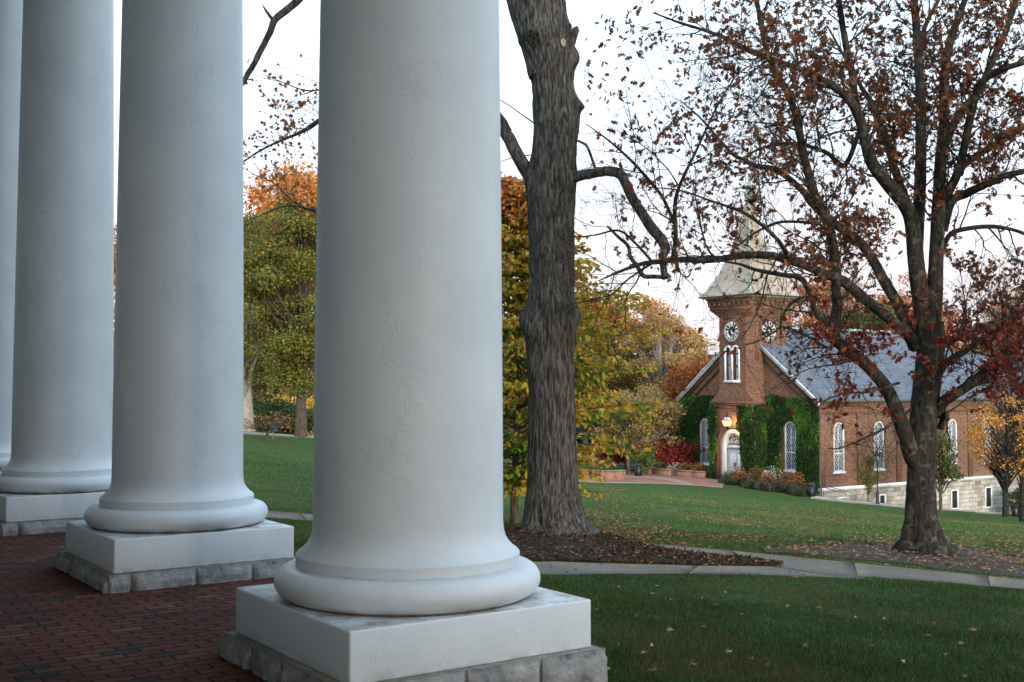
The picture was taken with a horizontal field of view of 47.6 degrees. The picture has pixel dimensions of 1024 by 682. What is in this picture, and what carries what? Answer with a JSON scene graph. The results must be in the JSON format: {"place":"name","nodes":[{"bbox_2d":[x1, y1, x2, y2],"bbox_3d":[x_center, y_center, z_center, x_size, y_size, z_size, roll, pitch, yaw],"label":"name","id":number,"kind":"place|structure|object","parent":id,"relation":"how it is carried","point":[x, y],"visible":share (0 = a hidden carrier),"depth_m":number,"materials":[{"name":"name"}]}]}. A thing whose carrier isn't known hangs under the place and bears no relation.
{"place":"outdoors","nodes":[
{"label":"outdoors","id":0,"kind":"place"},
{"bbox_2d":[0,532,273,681],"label":"porch floor","id":1,"kind":"structure","parent":0,"point":[164,635],"depth_m":7.65,"materials":[{"name":"brick"}]},
{"bbox_2d":[0,0,22,473],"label":"portico column","id":2,"kind":"structure","parent":1,"relation":"on","point":[11,16],"depth_m":16.38,"materials":[{"name":"paint"}]},
{"bbox_2d":[0,0,113,535],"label":"portico column","id":3,"kind":"structure","parent":1,"relation":"on","point":[55,474],"depth_m":12.97,"materials":[{"name":"paint"}]},
{"bbox_2d":[54,0,294,593],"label":"portico column","id":4,"kind":"structure","parent":1,"relation":"on","point":[178,505],"depth_m":9.61,"materials":[{"name":"paint"}]},
{"bbox_2d":[220,0,607,681],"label":"portico column","id":5,"kind":"structure","parent":1,"relation":"on","point":[408,564],"depth_m":6.25,"materials":[{"name":"paint"}]},
{"bbox_2d":[243,432,313,437],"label":"path","id":6,"kind":"structure","parent":0,"point":[263,434],"depth_m":75.70,"materials":[{"name":"concrete"}]},
{"bbox_2d":[114,0,1023,355],"label":"sky","id":7,"kind":"structure","parent":0,"point":[515,84],"materials":[{"name":"white"}]},
{"bbox_2d":[503,457,657,466],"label":"road","id":8,"kind":"structure","parent":0,"point":[622,464],"depth_m":113.99,"materials":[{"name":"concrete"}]},
{"bbox_2d":[511,465,723,487],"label":"plaza","id":9,"kind":"structure","parent":0,"point":[632,478],"depth_m":93.31,"materials":[{"name":"brick"}]},
{"bbox_2d":[634,463,641,475],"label":"litter bin","id":10,"kind":"object","parent":9,"relation":"on","point":[638,469],"visible":1,"depth_m":97.92,"materials":[{"name":"black metal"}]},
{"bbox_2d":[629,446,662,473],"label":"holly shrub","id":11,"kind":"object","parent":9,"relation":"on","point":[646,461],"visible":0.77,"depth_m":101.21,"materials":[{"name":"green plant"}]},
{"bbox_2d":[596,482,722,487],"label":"plaza border","id":12,"kind":"object","parent":9,"relation":"on","point":[658,483],"visible":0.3,"depth_m":90.17,"materials":[{"name":"concrete"}]},
{"bbox_2d":[243,394,1023,681],"bbox_3d":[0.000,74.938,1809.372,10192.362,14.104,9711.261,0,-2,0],"label":"ground","id":13,"kind":"structure","parent":0,"point":[764,495],"depth_m":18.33,"materials":[{"name":"green plant"}]},
{"bbox_2d":[113,224,116,367],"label":"rust oak tree","id":14,"kind":"object","parent":13,"relation":"on","point":[115,228],"depth_m":94.63,"materials":[{"name":"brown plant"}]},
{"bbox_2d":[251,344,285,396],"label":"tan tree","id":15,"kind":"object","parent":13,"relation":"on","point":[260,386],"visible":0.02,"depth_m":124.75,"materials":[{"name":"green plant"}]},
{"bbox_2d":[243,231,297,431],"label":"thick trunked tree","id":16,"kind":"object","parent":13,"relation":"on","point":[253,346],"visible":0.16,"depth_m":78.80,"materials":[{"name":"green plant"}]},
{"bbox_2d":[243,411,297,441],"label":"young maple tree","id":17,"kind":"object","parent":13,"relation":"on","point":[269,428],"visible":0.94,"depth_m":67.70,"materials":[{"name":"brown plant"}]},
{"bbox_2d":[243,165,316,437],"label":"broad maple tree","id":18,"kind":"object","parent":13,"relation":"on","point":[298,348],"visible":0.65,"depth_m":74.71,"materials":[{"name":"green plant"}]},
{"bbox_2d":[243,154,316,403],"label":"hillside maple tree","id":19,"kind":"object","parent":13,"relation":"on","point":[254,194],"visible":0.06,"depth_m":90.91,"materials":[{"name":"brown plant"}]},
{"bbox_2d":[251,352,313,406],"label":"olive tree","id":20,"kind":"object","parent":13,"relation":"on","point":[271,387],"visible":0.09,"depth_m":117.27,"materials":[{"name":"green plant"}]},
{"bbox_2d":[252,396,313,433],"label":"evergreen shrub","id":21,"kind":"object","parent":13,"relation":"on","point":[284,407],"visible":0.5,"depth_m":83.08,"materials":[{"name":"green plant"}]},
{"bbox_2d":[271,393,313,435],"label":"golden tree","id":22,"kind":"object","parent":13,"relation":"on","point":[309,402],"visible":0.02,"depth_m":92.45,"materials":[{"name":"yellow plant"}]},
{"bbox_2d":[503,371,624,443],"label":"tree","id":23,"kind":"object","parent":13,"relation":"on","point":[522,423],"depth_m":186.47,"materials":[{"name":"brown plant"}]},
{"bbox_2d":[503,297,631,425],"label":"amber tree","id":24,"kind":"object","parent":13,"relation":"on","point":[574,380],"visible":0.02,"depth_m":131.90,"materials":[{"name":"brown plant"}]},
{"bbox_2d":[501,171,668,524],"bbox_3d":[-0.100,0.194,24.030,6.589,7.379,6.797,0,-2,0],"label":"young beech tree","id":25,"kind":"object","parent":13,"relation":"on","point":[513,341],"visible":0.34,"depth_m":23.29,"materials":[{"name":"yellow plant"}]},
{"bbox_2d":[576,421,630,462],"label":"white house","id":26,"kind":"structure","parent":13,"relation":"on","point":[578,431],"depth_m":139.59,"materials":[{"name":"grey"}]},
{"bbox_2d":[576,432,583,443],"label":"window","id":27,"kind":"structure","parent":26,"relation":"in","point":[579,441],"depth_m":139.59,"materials":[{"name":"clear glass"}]},
{"bbox_2d":[587,439,625,469],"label":"japanese maple tree","id":28,"kind":"object","parent":13,"relation":"on","point":[614,457],"visible":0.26,"depth_m":105.17,"materials":[{"name":"brown plant"}]},
{"bbox_2d":[593,470,625,479],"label":"brick wall","id":29,"kind":"structure","parent":13,"relation":"on","point":[615,475],"depth_m":93.77,"materials":[{"name":"brick"}]},
{"bbox_2d":[243,430,1023,592],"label":"grass","id":30,"kind":"structure","parent":13,"relation":"on","point":[851,514],"depth_m":31.27,"materials":[{"name":"green plant"}]},
{"bbox_2d":[597,387,669,473],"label":"slender tree","id":31,"kind":"object","parent":13,"relation":"on","point":[644,429],"visible":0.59,"depth_m":100.29,"materials":[{"name":"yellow plant"}]},
{"bbox_2d":[587,382,687,467],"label":"brown thicket tree","id":32,"kind":"object","parent":13,"relation":"on","point":[666,413],"visible":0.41,"depth_m":102.19,"materials":[{"name":"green plant"}]},
{"bbox_2d":[258,446,1023,677],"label":"fallen leaves","id":33,"kind":"object","parent":13,"relation":"on","point":[811,540],"depth_m":25.33,"materials":[{"name":"brown plant"}]},
{"bbox_2d":[575,289,709,454],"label":"olive maple tree","id":34,"kind":"object","parent":13,"relation":"on","point":[626,382],"visible":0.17,"depth_m":121.96,"materials":[{"name":"yellow plant"}]},
{"bbox_2d":[504,526,783,565],"bbox_3d":[0.164,3.164,17.769,4.941,0.623,5.799,1,-2,-30],"label":"mulch bed","id":35,"kind":"object","parent":13,"relation":"on","point":[602,558],"visible":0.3,"depth_m":16.17,"materials":[{"name":"brown wood"}]},
{"bbox_2d":[243,0,669,535],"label":"old maple tree","id":36,"kind":"object","parent":35,"relation":"on","point":[552,503],"visible":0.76,"depth_m":18.78,"materials":[{"name":"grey plant"}]},
{"bbox_2d":[508,530,781,562],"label":"mulch leaves","id":37,"kind":"object","parent":35,"relation":"on","point":[635,552],"visible":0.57,"depth_m":16.60,"materials":[{"name":"brown plant"}]},
{"bbox_2d":[614,300,707,401],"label":"pale sycamore tree","id":38,"kind":"object","parent":13,"relation":"on","point":[660,342],"visible":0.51,"depth_m":117.57,"materials":[{"name":"yellow plant"}]},
{"bbox_2d":[655,463,671,468],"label":"flowering bush","id":39,"kind":"object","parent":13,"relation":"on","point":[663,466],"visible":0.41,"depth_m":101.24,"materials":[{"name":"brown plant"}]},
{"bbox_2d":[637,436,704,468],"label":"japanese maple tree","id":40,"kind":"object","parent":13,"relation":"on","point":[673,454],"visible":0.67,"depth_m":101.23,"materials":[{"name":"red plant"}]},
{"bbox_2d":[666,462,681,469],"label":"flowering bush","id":41,"kind":"object","parent":13,"relation":"on","point":[676,465],"visible":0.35,"depth_m":100.20,"materials":[{"name":"white plant"}]},
{"bbox_2d":[646,467,705,477],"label":"brick wall","id":42,"kind":"structure","parent":13,"relation":"on","point":[681,473],"depth_m":98.58,"materials":[{"name":"red brick"}]},
{"bbox_2d":[678,462,693,470],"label":"flowering bush","id":43,"kind":"object","parent":13,"relation":"on","point":[683,467],"visible":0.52,"depth_m":99.18,"materials":[{"name":"brown plant"}]},
{"bbox_2d":[659,353,713,426],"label":"orange oak tree","id":44,"kind":"object","parent":13,"relation":"on","point":[681,374],"visible":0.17,"depth_m":110.83,"materials":[{"name":"brown plant"}]},
{"bbox_2d":[676,338,715,356],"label":"grey sycamore tree","id":45,"kind":"object","parent":13,"relation":"on","point":[698,349],"visible":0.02,"depth_m":122.34,"materials":[{"name":"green plant"}]},
{"bbox_2d":[691,462,709,477],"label":"flowering bush","id":46,"kind":"object","parent":13,"relation":"on","point":[699,466],"visible":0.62,"depth_m":98.05,"materials":[{"name":"brown plant"}]},
{"bbox_2d":[717,475,734,484],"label":"flowering bush","id":47,"kind":"object","parent":13,"relation":"on","point":[724,479],"visible":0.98,"depth_m":91.86,"materials":[{"name":"green plant"}]},
{"bbox_2d":[728,466,745,484],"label":"flowering bush","id":48,"kind":"object","parent":13,"relation":"on","point":[737,471],"visible":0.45,"depth_m":93.13,"materials":[{"name":"brown plant"}]},
{"bbox_2d":[732,471,749,485],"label":"flowering bush","id":49,"kind":"object","parent":13,"relation":"on","point":[738,480],"visible":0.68,"depth_m":92.07,"materials":[{"name":"brown plant"}]},
{"bbox_2d":[741,478,756,488],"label":"flowering bush","id":50,"kind":"object","parent":13,"relation":"on","point":[749,483],"visible":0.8,"depth_m":89.50,"materials":[{"name":"green plant"}]},
{"bbox_2d":[739,472,761,487],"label":"flowering bush","id":51,"kind":"object","parent":13,"relation":"on","point":[755,479],"visible":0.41,"depth_m":90.86,"materials":[{"name":"brown plant"}]},
{"bbox_2d":[747,466,765,480],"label":"flowering bush","id":52,"kind":"object","parent":13,"relation":"on","point":[756,472],"visible":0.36,"depth_m":92.21,"materials":[{"name":"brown plant"}]},
{"bbox_2d":[753,480,771,491],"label":"flowering bush","id":53,"kind":"object","parent":13,"relation":"on","point":[763,485],"visible":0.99,"depth_m":88.63,"materials":[{"name":"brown plant"}]},
{"bbox_2d":[758,472,776,489],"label":"flowering bush","id":54,"kind":"object","parent":13,"relation":"on","point":[769,480],"visible":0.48,"depth_m":90.04,"materials":[{"name":"brown plant"}]},
{"bbox_2d":[764,465,783,482],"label":"flowering bush","id":55,"kind":"object","parent":13,"relation":"on","point":[773,472],"visible":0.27,"depth_m":91.32,"materials":[{"name":"white plant"}]},
{"bbox_2d":[768,477,789,492],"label":"flowering bush","id":56,"kind":"object","parent":13,"relation":"on","point":[775,487],"visible":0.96,"depth_m":88.93,"materials":[{"name":"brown plant"}]},
{"bbox_2d":[777,470,792,490],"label":"flowering bush","id":57,"kind":"object","parent":13,"relation":"on","point":[786,478],"visible":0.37,"depth_m":90.37,"materials":[{"name":"brown plant"}]},
{"bbox_2d":[781,481,802,493],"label":"flowering bush","id":58,"kind":"object","parent":13,"relation":"on","point":[790,488],"visible":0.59,"depth_m":88.26,"materials":[{"name":"brown plant"}]},
{"bbox_2d":[788,487,805,495],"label":"flowering bush","id":59,"kind":"object","parent":13,"relation":"on","point":[796,491],"visible":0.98,"depth_m":87.02,"materials":[{"name":"green plant"}]},
{"bbox_2d":[788,472,806,493],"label":"flowering bush","id":60,"kind":"object","parent":13,"relation":"on","point":[798,481],"visible":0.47,"depth_m":89.38,"materials":[{"name":"brown plant"}]},
{"bbox_2d":[807,482,814,496],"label":"litter bin","id":61,"kind":"object","parent":13,"relation":"on","point":[810,489],"visible":0.99,"depth_m":87.71,"materials":[{"name":"black metal"}]},
{"bbox_2d":[784,265,893,329],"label":"copper oak tree","id":62,"kind":"object","parent":13,"relation":"on","point":[806,318],"visible":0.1,"depth_m":138.50,"materials":[{"name":"brown plant"}]},
{"bbox_2d":[676,176,1021,512],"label":"chapel","id":63,"kind":"structure","parent":13,"relation":"on","point":[980,489],"depth_m":95.28,"materials":[{"name":"brick"}]},
{"bbox_2d":[677,394,715,467],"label":"ivy","id":64,"kind":"object","parent":63,"relation":"attached to","point":[689,427],"visible":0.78,"depth_m":101.00,"materials":[{"name":"green plant"}]},
{"bbox_2d":[700,418,709,465],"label":"window","id":65,"kind":"structure","parent":63,"relation":"in","point":[704,455],"depth_m":100.37,"materials":[{"name":"grey glass"}]},
{"bbox_2d":[707,402,717,478],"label":"ivy","id":66,"kind":"object","parent":63,"relation":"attached to","point":[712,422],"visible":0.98,"depth_m":96.79,"materials":[{"name":"green plant"}]},
{"bbox_2d":[724,345,730,379],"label":"belfry window","id":67,"kind":"structure","parent":63,"relation":"in","point":[729,370],"depth_m":96.02,"materials":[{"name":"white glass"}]},
{"bbox_2d":[721,429,744,476],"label":"door","id":68,"kind":"structure","parent":63,"relation":"in","point":[730,446],"depth_m":95.80,"materials":[{"name":"white paint"}]},
{"bbox_2d":[731,345,738,379],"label":"belfry window","id":69,"kind":"structure","parent":63,"relation":"in","point":[736,369],"depth_m":95.33,"materials":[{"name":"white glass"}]},
{"bbox_2d":[735,393,819,493],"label":"ivy","id":70,"kind":"object","parent":63,"relation":"attached to","point":[807,466],"visible":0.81,"depth_m":93.03,"materials":[{"name":"green plant"}]},
{"bbox_2d":[783,421,795,472],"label":"window","id":71,"kind":"structure","parent":63,"relation":"in","point":[789,430],"depth_m":92.35,"materials":[{"name":"grey glass"}]},
{"bbox_2d":[833,422,845,473],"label":"window","id":72,"kind":"structure","parent":63,"relation":"in","point":[839,463],"depth_m":91.16,"materials":[{"name":"white glass"}]},
{"bbox_2d":[873,421,885,470],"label":"window","id":73,"kind":"structure","parent":63,"relation":"in","point":[881,434],"depth_m":93.97,"materials":[{"name":"white glass"}]},
{"bbox_2d":[879,494,885,502],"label":"basement window","id":74,"kind":"structure","parent":63,"relation":"in","point":[882,497],"depth_m":93.74,"materials":[{"name":"white glass"}]},
{"bbox_2d":[948,419,958,465],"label":"window","id":75,"kind":"structure","parent":63,"relation":"in","point":[952,425],"depth_m":99.56,"materials":[{"name":"white glass"}]},
{"bbox_2d":[951,489,958,508],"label":"basement window","id":76,"kind":"structure","parent":63,"relation":"in","point":[954,493],"depth_m":99.17,"materials":[{"name":"white glass"}]},
{"bbox_2d":[982,418,990,463],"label":"window","id":77,"kind":"structure","parent":63,"relation":"in","point":[987,418],"depth_m":102.30,"materials":[{"name":"white glass"}]},
{"bbox_2d":[985,487,992,507],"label":"basement window","id":78,"kind":"structure","parent":63,"relation":"in","point":[988,490],"depth_m":101.92,"materials":[{"name":"white glass"}]},
{"bbox_2d":[817,298,895,330],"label":"green pine tree","id":79,"kind":"object","parent":13,"relation":"on","point":[877,319],"visible":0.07,"depth_m":132.72,"materials":[{"name":"brown plant"}]},
{"bbox_2d":[857,457,883,500],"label":"slim shrub","id":80,"kind":"object","parent":13,"relation":"on","point":[868,481],"visible":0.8,"depth_m":92.41,"materials":[{"name":"green plant"}]},
{"bbox_2d":[761,543,1023,577],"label":"soil patch","id":81,"kind":"object","parent":13,"relation":"on","point":[973,568],"visible":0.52,"depth_m":19.06,"materials":[{"name":"brown soil"}]},
{"bbox_2d":[508,0,1023,555],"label":"oak tree","id":82,"kind":"object","parent":81,"relation":"on","point":[928,340],"visible":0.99,"depth_m":19.40,"materials":[{"name":"brown plant"}]},
{"bbox_2d":[767,541,1023,573],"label":"leaf litter","id":83,"kind":"object","parent":81,"relation":"on","point":[924,560],"visible":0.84,"depth_m":19.45,"materials":[{"name":"brown plant"}]},
{"bbox_2d":[869,272,962,352],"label":"copper oak tree","id":84,"kind":"object","parent":13,"relation":"on","point":[909,301],"visible":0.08,"depth_m":145.04,"materials":[{"name":"brown plant"}]},
{"bbox_2d":[935,424,965,512],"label":"young oak tree","id":85,"kind":"object","parent":13,"relation":"on","point":[947,469],"visible":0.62,"depth_m":79.46,"materials":[{"name":"green plant"}]},
{"bbox_2d":[951,301,1023,355],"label":"amber tree","id":86,"kind":"object","parent":13,"relation":"on","point":[980,335],"visible":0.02,"depth_m":160.40,"materials":[{"name":"brown plant"}]},
{"bbox_2d":[956,253,1023,353],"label":"bare twig tree","id":87,"kind":"object","parent":13,"relation":"on","point":[997,309],"visible":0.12,"depth_m":119.65,"materials":[{"name":"brown plant"}]},
{"bbox_2d":[960,392,1023,516],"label":"yellow maple tree","id":88,"kind":"object","parent":13,"relation":"on","point":[1005,449],"visible":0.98,"depth_m":81.51,"materials":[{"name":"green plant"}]},
{"bbox_2d":[965,334,1023,521],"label":"dark twig tree","id":89,"kind":"object","parent":13,"relation":"on","point":[1015,411],"visible":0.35,"depth_m":87.52,"materials":[{"name":"brown plant"}]},
{"bbox_2d":[1000,487,1019,509],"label":"round hedge","id":90,"kind":"object","parent":13,"relation":"on","point":[1015,494],"visible":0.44,"depth_m":100.46,"materials":[{"name":"green plant"}]},
{"bbox_2d":[1011,506,1018,516],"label":"utility box","id":91,"kind":"object","parent":13,"relation":"on","point":[1015,511],"visible":0.98,"depth_m":99.33,"materials":[{"name":"black metal"}]},
{"bbox_2d":[265,511,1023,589],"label":"path","id":92,"kind":"structure","parent":0,"point":[843,569],"depth_m":16.72,"materials":[{"name":"grey concrete"}]},
{"bbox_2d":[533,561,864,579],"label":"path","id":93,"kind":"structure","parent":0,"point":[559,568],"depth_m":15.36,"materials":[{"name":"concrete"}]},
{"bbox_2d":[810,496,974,511],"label":"path","id":94,"kind":"structure","parent":0,"point":[856,502],"depth_m":88.50,"materials":[{"name":"concrete"}]},
{"bbox_2d":[817,485,851,496],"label":"handrail","id":95,"kind":"object","parent":94,"relation":"on","point":[832,489],"visible":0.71,"depth_m":88.89,"materials":[{"name":"white metal"}]},
{"bbox_2d":[874,450,880,503],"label":"lamp post","id":96,"kind":"object","parent":94,"relation":"on","point":[877,491],"visible":0.69,"depth_m":89.38,"materials":[{"name":"black metal"}]},
{"bbox_2d":[975,511,1011,514],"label":"path","id":97,"kind":"structure","parent":0,"point":[990,512],"depth_m":99.70,"materials":[{"name":"concrete"}]}
]}

